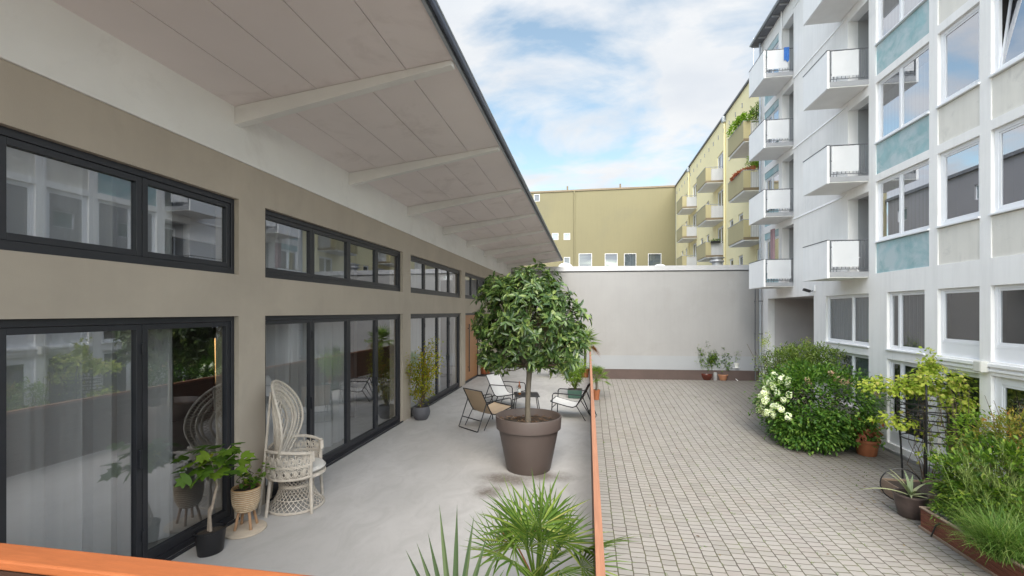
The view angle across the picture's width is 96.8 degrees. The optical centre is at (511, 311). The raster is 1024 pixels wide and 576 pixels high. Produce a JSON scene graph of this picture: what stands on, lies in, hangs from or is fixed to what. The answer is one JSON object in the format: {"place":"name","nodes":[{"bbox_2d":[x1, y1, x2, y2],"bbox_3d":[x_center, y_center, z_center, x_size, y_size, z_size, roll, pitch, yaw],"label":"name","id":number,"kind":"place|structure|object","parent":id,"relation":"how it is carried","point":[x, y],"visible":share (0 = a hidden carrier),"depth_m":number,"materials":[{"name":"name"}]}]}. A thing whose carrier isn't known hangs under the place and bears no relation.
{"place":"outdoors","nodes":[
{"label":"outdoors","id":0,"kind":"place"},
{"bbox_2d":[165,368,592,575],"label":"terrace floor","id":1,"kind":"structure","parent":0,"point":[386,495],"depth_m":5.80,"materials":[{"name":"concrete"}]},
{"bbox_2d":[170,442,257,557],"bbox_3d":[-2.889,1.845,4.473,0.752,1.051,0.720,0,0,23],"label":"maple pot","id":2,"kind":"object","parent":1,"relation":"on","point":[209,539],"visible":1,"depth_m":4.43,"materials":[{"name":"green plant"}]},
{"bbox_2d":[225,519,266,539],"bbox_3d":[-2.896,2.357,4.931,0.428,0.026,0.428,0,0,10],"label":"wood slice","id":3,"kind":"object","parent":1,"relation":"on","point":[242,531],"visible":0.82,"depth_m":4.89,"materials":[{"name":"wood"}]},
{"bbox_2d":[228,462,274,530],"bbox_3d":[-2.845,1.995,4.981,0.448,0.703,0.291,0,0,-32],"label":"basket planter","id":4,"kind":"object","parent":3,"relation":"on","point":[245,495],"visible":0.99,"depth_m":4.89,"materials":[{"name":"wicker"}]},
{"bbox_2d":[0,0,562,560],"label":"pavilion","id":5,"kind":"structure","parent":1,"relation":"on","point":[368,134],"depth_m":5.07,"materials":[{"name":"paint"}]},
{"bbox_2d":[6,146,172,555],"bbox_3d":[-3.902,0.495,3.032,0.167,3.690,3.710,0,0,10],"label":"sheer curtain","id":6,"kind":"object","parent":5,"relation":"hanging from","point":[68,441],"visible":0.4,"depth_m":3.89,"materials":[{"name":"white fabric"}]},
{"bbox_2d":[0,125,233,273],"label":"clerestory window","id":7,"kind":"structure","parent":5,"relation":"in","point":[140,180],"depth_m":3.96,"materials":[{"name":"metal"}]},
{"bbox_2d":[0,316,239,560],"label":"folding door","id":8,"kind":"structure","parent":5,"relation":"in","point":[139,327],"depth_m":4.13,"materials":[{"name":"metal"}]},
{"bbox_2d":[214,338,215,379],"bbox_3d":[-4.192,-0.455,6.443,0.040,3.150,0.040,0,0,10],"label":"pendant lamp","id":9,"kind":"object","parent":5,"relation":"hanging from","point":[215,356],"visible":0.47,"depth_m":6.43,"materials":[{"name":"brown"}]},
{"bbox_2d":[265,220,343,470],"bbox_3d":[-3.306,0.495,7.068,0.125,3.690,2.672,0,0,10],"label":"sheer curtain","id":10,"kind":"object","parent":5,"relation":"hanging from","point":[286,344],"visible":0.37,"depth_m":7.16,"materials":[{"name":"white fabric"}]},
{"bbox_2d":[265,209,399,291],"bbox_3d":[-2.789,-0.850,7.707,0.080,0.860,4.220,0,0,10],"label":"clerestory window","id":11,"kind":"structure","parent":5,"relation":"in","point":[311,229],"depth_m":7.08,"materials":[{"name":"metal"}]},
{"bbox_2d":[265,314,403,502],"bbox_3d":[-2.753,1.212,7.701,0.153,2.317,4.220,0,0,10],"label":"folding door","id":12,"kind":"structure","parent":5,"relation":"in","point":[340,452],"depth_m":7.66,"materials":[{"name":"metal"}]},
{"bbox_2d":[411,261,440,402],"bbox_3d":[-2.468,0.495,12.069,0.125,3.690,3.410,0,0,10],"label":"sheer curtain","id":13,"kind":"object","parent":5,"relation":"hanging from","point":[416,324],"visible":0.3,"depth_m":12.54,"materials":[{"name":"white fabric"}]},
{"bbox_2d":[411,256,459,297],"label":"clerestory window","id":14,"kind":"structure","parent":5,"relation":"in","point":[414,259],"depth_m":12.21,"materials":[{"name":"metal"}]},
{"bbox_2d":[411,313,461,416],"bbox_3d":[-1.989,1.212,12.258,0.153,2.317,4.140,0,0,10],"label":"folding door","id":15,"kind":"structure","parent":5,"relation":"in","point":[449,389],"depth_m":12.70,"materials":[{"name":"metal"}]},
{"bbox_2d":[465,313,477,383],"bbox_3d":[-1.421,1.212,15.727,0.136,2.317,1.950,0,0,10],"label":"entrance door","id":16,"kind":"structure","parent":5,"relation":"in","point":[471,367],"depth_m":15.66,"materials":[{"name":"wood"}]},
{"bbox_2d":[465,273,489,300],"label":"clerestory window","id":17,"kind":"structure","parent":5,"relation":"in","point":[470,276],"depth_m":15.79,"materials":[{"name":"metal"}]},
{"bbox_2d":[257,380,325,517],"bbox_3d":[-2.665,1.604,5.581,0.716,1.537,0.967,0,0,-11],"label":"peacock chair","id":18,"kind":"object","parent":1,"relation":"on","point":[281,450],"visible":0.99,"depth_m":5.38,"materials":[{"name":"wicker"}]},
{"bbox_2d":[276,457,325,475],"bbox_3d":[-2.591,1.899,5.596,0.559,0.082,0.560,0,0,-11],"label":"seat cushion","id":19,"kind":"object","parent":18,"relation":"on","point":[319,463],"visible":0.39,"depth_m":5.53,"materials":[{"name":"fabric"}]},
{"bbox_2d":[404,338,445,420],"bbox_3d":[-1.986,1.452,10.006,1.073,1.837,0.728,0,0,10],"label":"yellow shrub","id":20,"kind":"object","parent":1,"relation":"on","point":[420,411],"visible":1,"depth_m":9.96,"materials":[{"name":"plant"}]},
{"bbox_2d":[405,505,504,575],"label":"fan palm","id":21,"kind":"object","parent":1,"relation":"on","point":[455,566],"visible":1,"depth_m":2.14,"materials":[{"name":"green plant"}]},
{"bbox_2d":[475,339,494,375],"bbox_3d":[-1.128,1.681,16.992,1.250,1.377,1.386,0,0,36],"label":"shrub","id":22,"kind":"object","parent":1,"relation":"on","point":[483,372],"visible":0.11,"depth_m":16.80,"materials":[{"name":"green plant"}]},
{"bbox_2d":[459,387,512,432],"bbox_3d":[-0.537,1.968,9.427,0.950,0.798,0.646,0,0,-42],"label":"lounge chair","id":23,"kind":"object","parent":1,"relation":"on","point":[476,399],"visible":1,"depth_m":9.33,"materials":[{"name":"fabric"}]},
{"bbox_2d":[485,373,525,407],"bbox_3d":[-0.188,1.968,11.407,0.950,0.798,0.646,0,0,32],"label":"lounge chair","id":24,"kind":"object","parent":1,"relation":"on","point":[497,385],"visible":0.78,"depth_m":11.47,"materials":[{"name":"fabric"}]},
{"bbox_2d":[513,392,539,408],"bbox_3d":[0.340,2.164,10.753,0.622,0.417,0.619,0,0,-2],"label":"side table","id":25,"kind":"object","parent":1,"relation":"on","point":[533,394],"visible":0.77,"depth_m":10.71,"materials":[{"name":"black metal"}]},
{"bbox_2d":[518,381,520,394],"bbox_3d":[0.174,1.802,10.730,0.075,0.304,0.074,0,0,10],"label":"wine bottle","id":26,"kind":"object","parent":25,"relation":"on","point":[519,389],"visible":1,"depth_m":10.70,"materials":[{"name":"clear glass"}]},
{"bbox_2d":[470,258,592,475],"bbox_3d":[0.265,0.788,6.861,1.588,3.164,1.753,0,0,-32],"label":"potted tree","id":27,"kind":"object","parent":1,"relation":"on","point":[520,332],"visible":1,"depth_m":6.53,"materials":[{"name":"green plant"}]},
{"bbox_2d":[460,473,640,575],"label":"fan palm","id":28,"kind":"object","parent":1,"relation":"on","point":[525,528],"visible":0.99,"depth_m":3.18,"materials":[{"name":"green plant"}]},
{"bbox_2d":[544,359,557,377],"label":"potted plant","id":29,"kind":"object","parent":1,"relation":"on","point":[553,376],"visible":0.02,"depth_m":16.30,"materials":[{"name":"green plant"}]},
{"bbox_2d":[550,383,596,420],"bbox_3d":[1.383,1.968,10.181,0.950,0.798,0.646,0,0,18],"label":"lounge chair","id":30,"kind":"object","parent":1,"relation":"on","point":[557,400],"visible":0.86,"depth_m":10.14,"materials":[{"name":"fabric"}]},
{"bbox_2d":[560,354,590,398],"bbox_3d":[1.723,1.721,12.569,1.107,1.298,0.951,0,0,10],"label":"green trough plant","id":31,"kind":"object","parent":1,"relation":"on","point":[576,376],"visible":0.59,"depth_m":12.45,"materials":[{"name":"green plant"}]},
{"bbox_2d":[577,326,602,377],"bbox_3d":[2.570,1.415,16.426,1.472,1.909,1.497,0,0,10],"label":"fan palm","id":32,"kind":"object","parent":1,"relation":"on","point":[589,335],"visible":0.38,"depth_m":16.25,"materials":[{"name":"plant"}]},
{"bbox_2d":[589,348,605,575],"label":"terrace railing","id":33,"kind":"object","parent":1,"relation":"on","point":[598,557],"visible":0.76,"depth_m":3.69,"materials":[{"name":"brown wood"}]},
{"bbox_2d":[437,0,776,190],"label":"sky","id":34,"kind":"structure","parent":0,"point":[581,94],"materials":[{"name":"blue"}]},
{"bbox_2d":[593,379,990,575],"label":"courtyard paving","id":35,"kind":"structure","parent":0,"point":[785,520],"depth_m":9.71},
{"bbox_2d":[586,363,609,399],"bbox_3d":[3.503,2.888,18.827,1.460,1.484,1.300,0,0,-39],"label":"potted plant","id":36,"kind":"object","parent":35,"relation":"on","point":[598,369],"visible":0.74,"depth_m":18.67,"materials":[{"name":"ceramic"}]},
{"bbox_2d":[511,265,758,380],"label":"courtyard wall","id":37,"kind":"structure","parent":35,"relation":"on","point":[657,322],"depth_m":22.84,"materials":[{"name":"paint"}]},
{"bbox_2d":[558,263,571,266],"bbox_3d":[3.089,-2.395,26.352,0.950,0.830,0.950,0,0,10],"label":"dome skylight","id":38,"kind":"object","parent":37,"relation":"on","point":[564,264],"visible":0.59,"depth_m":26.06,"materials":[{"name":"plastic"}]},
{"bbox_2d":[709,257,724,264],"bbox_3d":[11.969,-2.590,26.587,0.840,1.220,0.840,0,0,10],"label":"roof vent","id":39,"kind":"object","parent":37,"relation":"on","point":[716,260],"visible":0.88,"depth_m":26.34,"materials":[{"name":"metal"}]},
{"bbox_2d":[754,289,755,380],"bbox_3d":[11.941,0.620,22.348,0.060,5.600,0.130,0,0,10],"label":"cable conduit","id":40,"kind":"object","parent":37,"relation":"attached to","point":[755,333],"visible":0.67,"depth_m":22.29,"materials":[{"name":"metal"}]},
{"bbox_2d":[698,341,717,379],"bbox_3d":[9.709,2.308,22.817,1.328,2.225,0.876,0,0,10],"label":"shrub pot","id":41,"kind":"object","parent":35,"relation":"on","point":[707,376],"visible":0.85,"depth_m":22.57,"materials":[{"name":"green plant"}]},
{"bbox_2d":[713,348,732,380],"bbox_3d":[10.478,2.579,22.653,1.057,1.681,0.568,0,0,10],"label":"shrub pot","id":42,"kind":"object","parent":35,"relation":"on","point":[722,377],"visible":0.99,"depth_m":22.52,"materials":[{"name":"ceramic"}]},
{"bbox_2d":[603,393,907,555],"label":"fallen leaves","id":43,"kind":"object","parent":35,"relation":"on","point":[795,465],"visible":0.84,"depth_m":10.60,"materials":[{"name":"brown plant"}]},
{"bbox_2d":[601,384,963,575],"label":"weeds","id":44,"kind":"object","parent":35,"relation":"on","point":[756,489],"visible":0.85,"depth_m":10.69,"materials":[{"name":"green plant"}]},
{"bbox_2d":[749,331,860,407],"bbox_3d":[9.908,2.233,15.393,3.294,3.083,2.635,0,0,10],"label":"loose shrub","id":45,"kind":"object","parent":35,"relation":"on","point":[814,352],"visible":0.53,"depth_m":15.30,"materials":[{"name":"green plant"}]},
{"bbox_2d":[745,354,894,455],"bbox_3d":[9.202,2.669,13.725,3.827,2.767,4.022,0,0,10],"label":"hydrangea bush","id":46,"kind":"object","parent":35,"relation":"on","point":[785,425],"visible":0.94,"depth_m":13.02,"materials":[{"name":"green plant"}]},
{"bbox_2d":[849,417,885,456],"bbox_3d":[9.596,3.435,12.507,1.180,1.043,1.055,0,0,10],"label":"begonia pot","id":47,"kind":"object","parent":35,"relation":"on","point":[867,447],"visible":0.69,"depth_m":12.33,"materials":[{"name":"ceramic"}]},
{"bbox_2d":[861,470,934,519],"bbox_3d":[7.586,3.540,8.852,1.228,0.859,0.657,0,0,-2],"label":"agave pot","id":48,"kind":"object","parent":35,"relation":"on","point":[909,500],"visible":0.92,"depth_m":8.76,"materials":[{"name":"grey ceramic"}]},
{"bbox_2d":[880,468,921,499],"bbox_3d":[8.079,3.608,9.454,0.714,0.697,0.023,0,0,23],"label":"garden hose","id":49,"kind":"object","parent":35,"relation":"on","point":[894,469],"visible":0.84,"depth_m":9.51,"materials":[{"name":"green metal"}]},
{"bbox_2d":[880,478,947,506],"bbox_3d":[8.622,3.813,9.454,1.220,0.313,0.900,0,0,10],"label":"planter","id":50,"kind":"object","parent":35,"relation":"on","point":[889,483],"visible":0.17,"depth_m":9.73,"materials":[{"name":"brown wood"}]},
{"bbox_2d":[896,380,956,482],"bbox_3d":[9.598,2.805,10.558,1.024,2.432,1.024,0,0,10],"label":"trellis","id":51,"kind":"object","parent":35,"relation":"on","point":[926,420],"visible":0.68,"depth_m":10.28,"materials":[{"name":"black metal"}]},
{"bbox_2d":[854,346,979,480],"bbox_3d":[9.357,2.392,10.566,2.540,3.170,1.309,0,0,10],"label":"climbing vine","id":52,"kind":"object","parent":51,"relation":"attached to","point":[930,369],"visible":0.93,"depth_m":10.46,"materials":[{"name":"green plant"}]},
{"bbox_2d":[918,506,1023,575],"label":"raised bed","id":53,"kind":"object","parent":35,"relation":"on","point":[991,567],"visible":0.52,"depth_m":7.40,"materials":[{"name":"brown metal"}]},
{"bbox_2d":[930,518,964,536],"bbox_3d":[7.737,3.741,7.751,0.900,0.426,0.182,0,0,23],"label":"irrigation pipe","id":54,"kind":"object","parent":53,"relation":"on","point":[934,528],"visible":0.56,"depth_m":7.91,"materials":[{"name":"black plastic"}]},
{"bbox_2d":[924,492,996,524],"bbox_3d":[7.799,3.387,7.763,1.051,0.652,1.337,0,0,10],"label":"ground shrub","id":55,"kind":"object","parent":53,"relation":"in","point":[939,503],"visible":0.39,"depth_m":7.96,"materials":[{"name":"green plant"}]},
{"bbox_2d":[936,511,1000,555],"bbox_3d":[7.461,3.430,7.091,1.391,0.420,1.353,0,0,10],"label":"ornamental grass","id":56,"kind":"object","parent":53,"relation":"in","point":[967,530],"depth_m":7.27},
{"bbox_2d":[918,428,1023,528],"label":"broadleaf bush","id":57,"kind":"object","parent":53,"relation":"in","point":[985,452],"visible":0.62,"depth_m":7.81,"materials":[{"name":"green plant"}]},
{"bbox_2d":[919,430,1023,524],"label":"feathery plant","id":58,"kind":"object","parent":53,"relation":"in","point":[994,483],"visible":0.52,"depth_m":7.53,"materials":[{"name":"leaf"},{"name":"stem"}]},
{"bbox_2d":[923,484,1023,572],"bbox_3d":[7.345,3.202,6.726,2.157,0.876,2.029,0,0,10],"label":"ornamental grass","id":59,"kind":"object","parent":53,"relation":"in","point":[1009,543],"depth_m":6.74,"materials":[{"name":"plant"}]},
{"bbox_2d":[934,386,1022,490],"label":"lime bush","id":60,"kind":"object","parent":35,"relation":"on","point":[966,426],"visible":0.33,"depth_m":9.23,"materials":[{"name":"green plant"}]},
{"bbox_2d":[954,395,1023,510],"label":"autumn bush","id":61,"kind":"object","parent":35,"relation":"on","point":[998,426],"visible":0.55,"depth_m":8.27,"materials":[{"name":"green plant"}]},
{"bbox_2d":[933,510,1022,563],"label":"gravel","id":62,"kind":"structure","parent":0,"point":[943,516],"depth_m":7.96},
{"label":"ground","id":63,"kind":"structure","parent":0,"visible":0},
{"bbox_2d":[441,275,451,279],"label":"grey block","id":64,"kind":"structure","parent":63,"relation":"on","point":[443,277],"depth_m":52.11,"materials":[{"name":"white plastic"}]},
{"bbox_2d":[465,184,675,279],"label":"olive house","id":65,"kind":"structure","parent":63,"relation":"on","point":[627,226],"depth_m":56.00,"materials":[{"name":"paint"}]},
{"bbox_2d":[534,194,539,201],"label":"window","id":66,"kind":"structure","parent":65,"relation":"in","point":[536,196],"depth_m":57.66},
{"bbox_2d":[552,233,557,239],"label":"window","id":67,"kind":"structure","parent":65,"relation":"in","point":[554,235],"depth_m":57.25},
{"bbox_2d":[564,233,569,239],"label":"window","id":68,"kind":"structure","parent":65,"relation":"in","point":[566,235],"depth_m":57.02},
{"bbox_2d":[564,257,569,263],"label":"window","id":69,"kind":"structure","parent":65,"relation":"in","point":[566,259],"depth_m":57.03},
{"bbox_2d":[579,253,591,265],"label":"window","id":70,"kind":"structure","parent":65,"relation":"in","point":[585,259],"depth_m":56.66,"materials":[{"name":"glass"}]},
{"bbox_2d":[605,253,617,265],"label":"window","id":71,"kind":"structure","parent":65,"relation":"in","point":[611,259],"depth_m":56.14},
{"bbox_2d":[624,253,635,265],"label":"window","id":72,"kind":"structure","parent":65,"relation":"in","point":[629,258],"depth_m":55.74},
{"bbox_2d":[648,253,660,265],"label":"window","id":73,"kind":"structure","parent":65,"relation":"in","point":[654,259],"depth_m":55.28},
{"bbox_2d":[675,78,758,264],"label":"yellow house","id":74,"kind":"structure","parent":63,"relation":"on","point":[712,201],"depth_m":35.45,"materials":[{"name":"paint"}]},
{"bbox_2d":[693,243,695,256],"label":"balcony door","id":75,"kind":"structure","parent":74,"relation":"in","point":[694,245],"depth_m":45.92,"materials":[{"name":"white plastic"}]},
{"bbox_2d":[693,214,695,226],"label":"balcony door","id":76,"kind":"structure","parent":74,"relation":"in","point":[694,216],"depth_m":45.92,"materials":[{"name":"white plastic"}]},
{"bbox_2d":[709,238,720,242],"bbox_3d":[15.811,-5.508,35.365,1.031,0.395,0.402,0,0,10],"label":"balcony box","id":77,"kind":"object","parent":74,"relation":"attached to","point":[714,241],"visible":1,"depth_m":35.28,"materials":[{"name":"green plant"}]},
{"bbox_2d":[718,226,722,242],"bbox_3d":[16.891,-5.580,36.357,0.350,2.396,1.696,0,0,10],"label":"balcony door","id":78,"kind":"structure","parent":74,"relation":"in","point":[720,230],"depth_m":37.16,"materials":[{"name":"white plastic"}]},
{"bbox_2d":[718,189,722,205],"bbox_3d":[16.891,-8.500,36.357,0.350,2.396,1.696,0,0,10],"label":"balcony door","id":79,"kind":"structure","parent":74,"relation":"in","point":[720,195],"depth_m":37.14,"materials":[{"name":"white plastic"}]},
{"bbox_2d":[718,152,722,167],"bbox_3d":[16.891,-11.410,36.357,0.350,2.396,1.696,0,0,10],"label":"balcony door","id":80,"kind":"structure","parent":74,"relation":"in","point":[720,159],"depth_m":36.72,"materials":[{"name":"white plastic"}]},
{"bbox_2d":[726,111,752,136],"bbox_3d":[14.077,-11.608,28.272,0.854,1.129,4.037,0,0,10],"label":"balcony planting","id":81,"kind":"object","parent":74,"relation":"on","point":[737,122],"visible":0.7,"depth_m":27.72,"materials":[{"name":"green plant"}]},
{"bbox_2d":[729,166,750,181],"bbox_3d":[14.148,-8.452,28.479,0.871,0.605,3.353,0,0,10],"label":"balcony planting","id":82,"kind":"object","parent":74,"relation":"on","point":[737,173],"visible":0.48,"depth_m":27.75,"materials":[{"name":"red plant"}]},
{"bbox_2d":[739,255,742,264],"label":"window","id":83,"kind":"structure","parent":74,"relation":"in","point":[740,257],"depth_m":31.94,"materials":[{"name":"white plastic"}]},
{"bbox_2d":[745,156,758,170],"bbox_3d":[14.301,-8.873,26.933,0.890,1.017,0.873,0,0,-25],"label":"balcony pot","id":84,"kind":"object","parent":74,"relation":"on","point":[754,165],"visible":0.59,"depth_m":26.86,"materials":[{"name":"ceramic"}]},
{"bbox_2d":[748,102,758,121],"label":"balcony shrub","id":85,"kind":"object","parent":74,"relation":"on","point":[753,113],"visible":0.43,"depth_m":26.98,"materials":[{"name":"green plant"}]},
{"bbox_2d":[749,0,1023,484],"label":"apartment house","id":86,"kind":"structure","parent":63,"relation":"on","point":[886,141],"depth_m":12.65,"materials":[{"name":"white paint"}]},
{"bbox_2d":[759,43,762,381],"bbox_3d":[12.141,-4.830,22.198,0.185,16.500,0.120,0,0,10],"label":"downpipe","id":87,"kind":"object","parent":86,"relation":"attached to","point":[760,366],"visible":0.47,"depth_m":22.17,"materials":[{"name":"metal"}]},
{"bbox_2d":[770,228,774,258],"bbox_3d":[11.331,-2.505,19.794,0.096,2.150,0.450,0,0,10],"label":"patio curtain","id":88,"kind":"object","parent":86,"relation":"hanging from","point":[772,243],"visible":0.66,"depth_m":19.70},
{"bbox_2d":[766,236,778,258],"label":"window","id":89,"kind":"structure","parent":86,"relation":"in","point":[777,237],"depth_m":20.95,"materials":[{"name":"white plastic"}]},
{"bbox_2d":[766,171,778,211],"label":"window","id":90,"kind":"structure","parent":86,"relation":"in","point":[772,182],"depth_m":21.15,"materials":[{"name":"white plastic"}]},
{"bbox_2d":[766,106,778,142],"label":"window","id":91,"kind":"structure","parent":86,"relation":"in","point":[775,115],"depth_m":21.06,"materials":[{"name":"white plastic"}]},
{"bbox_2d":[767,42,778,72],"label":"window","id":92,"kind":"structure","parent":86,"relation":"in","point":[777,45],"depth_m":20.89,"materials":[{"name":"white plastic"}]},
{"bbox_2d":[781,11,781,48],"bbox_3d":[11.798,-14.230,19.923,0.055,6.200,0.055,0,0,-13],"label":"lightning rod","id":93,"kind":"object","parent":86,"relation":"on","point":[781,29],"visible":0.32,"depth_m":19.90,"materials":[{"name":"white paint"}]},
{"bbox_2d":[784,47,788,61],"bbox_3d":[11.407,-10.671,18.893,0.210,0.618,0.021,0,0,10],"label":"towel","id":94,"kind":"object","parent":86,"relation":"hanging from","point":[786,53],"visible":1,"depth_m":18.89,"materials":[{"name":"blue fabric"}]},
{"bbox_2d":[802,285,814,292],"bbox_3d":[11.211,-0.849,17.183,0.369,0.266,0.220,0,0,10],"label":"security camera","id":95,"kind":"object","parent":86,"relation":"attached to","point":[806,290],"visible":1,"depth_m":17.18,"materials":[{"name":"white paint"}]},
{"bbox_2d":[824,294,868,347],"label":"window","id":96,"kind":"structure","parent":86,"relation":"in","point":[848,315],"depth_m":15.16,"materials":[{"name":"white plastic"}]},
{"bbox_2d":[825,350,868,413],"bbox_3d":[11.124,2.234,15.053,0.252,1.763,2.566,0,0,10],"label":"window","id":97,"kind":"structure","parent":86,"relation":"in","point":[854,359],"depth_m":14.74,"materials":[{"name":"white plastic"}]},
{"bbox_2d":[874,0,925,45],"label":"window","id":98,"kind":"structure","parent":86,"relation":"in","point":[891,13],"depth_m":12.89,"materials":[{"name":"white plastic"}]},
{"bbox_2d":[874,160,929,242],"bbox_3d":[10.648,-2.932,12.420,0.185,1.813,2.176,0,0,10],"label":"window","id":99,"kind":"structure","parent":86,"relation":"in","point":[903,197],"depth_m":12.40,"materials":[{"name":"white plastic"}]},
{"bbox_2d":[874,44,929,144],"bbox_3d":[10.648,-5.852,12.420,0.185,1.813,2.176,0,0,10],"label":"window","id":100,"kind":"structure","parent":86,"relation":"in","point":[903,96],"depth_m":12.40,"materials":[{"name":"white plastic"}]},
{"bbox_2d":[885,290,924,354],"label":"window","id":101,"kind":"structure","parent":86,"relation":"in","point":[907,308],"depth_m":12.35,"materials":[{"name":"white plastic"}]},
{"bbox_2d":[890,359,924,443],"bbox_3d":[10.749,2.385,12.220,0.220,2.066,1.476,0,0,10],"label":"window","id":102,"kind":"structure","parent":86,"relation":"in","point":[900,368],"depth_m":12.44,"materials":[{"name":"white plastic"}]},
{"bbox_2d":[935,137,979,228],"bbox_3d":[10.325,-2.932,10.492,0.185,1.813,1.246,0,0,10],"label":"window","id":103,"kind":"structure","parent":86,"relation":"in","point":[960,165],"depth_m":10.51,"materials":[{"name":"white plastic"}]},
{"bbox_2d":[935,4,979,108],"bbox_3d":[10.325,-5.852,10.492,0.185,1.813,1.246,0,0,10],"label":"window","id":104,"kind":"structure","parent":86,"relation":"in","point":[960,43],"depth_m":10.51,"materials":[{"name":"white plastic"}]},
{"bbox_2d":[941,287,979,345],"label":"window","id":105,"kind":"structure","parent":86,"relation":"in","point":[960,307],"depth_m":10.71,"materials":[{"name":"glass"}]},
{"bbox_2d":[941,368,979,468],"bbox_3d":[10.456,2.436,10.470,0.220,2.168,1.206,0,0,10],"label":"window","id":106,"kind":"structure","parent":86,"relation":"in","point":[974,376],"depth_m":10.66,"materials":[{"name":"white plastic"}]},
{"bbox_2d":[973,360,988,372],"bbox_3d":[10.067,1.179,9.765,0.170,0.240,0.200,0,0,10],"label":"junction box","id":107,"kind":"object","parent":86,"relation":"attached to","point":[979,365],"visible":1,"depth_m":9.69,"materials":[{"name":"plastic"}]},
{"bbox_2d":[988,117,1023,215],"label":"window","id":108,"kind":"structure","parent":86,"relation":"in","point":[1009,138],"depth_m":9.30,"materials":[{"name":"white plastic"}]},
{"bbox_2d":[988,0,1023,77],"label":"window","id":109,"kind":"structure","parent":86,"relation":"in","point":[1009,14],"depth_m":9.41,"materials":[{"name":"white plastic"}]},
{"bbox_2d":[995,284,1023,349],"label":"window","id":110,"kind":"structure","parent":86,"relation":"in","point":[1009,299],"depth_m":9.47,"materials":[{"name":"glass"}]},
{"bbox_2d":[995,376,1023,477],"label":"window","id":111,"kind":"structure","parent":86,"relation":"in","point":[1009,392],"depth_m":9.40,"materials":[{"name":"white plastic"}]},
{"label":"landing","id":112,"kind":"structure","parent":0,"visible":0},
{"bbox_2d":[0,543,311,575],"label":"landing railing","id":113,"kind":"object","parent":112,"relation":"on","point":[19,560],"depth_m":1.08,"materials":[{"name":"orange wood"}]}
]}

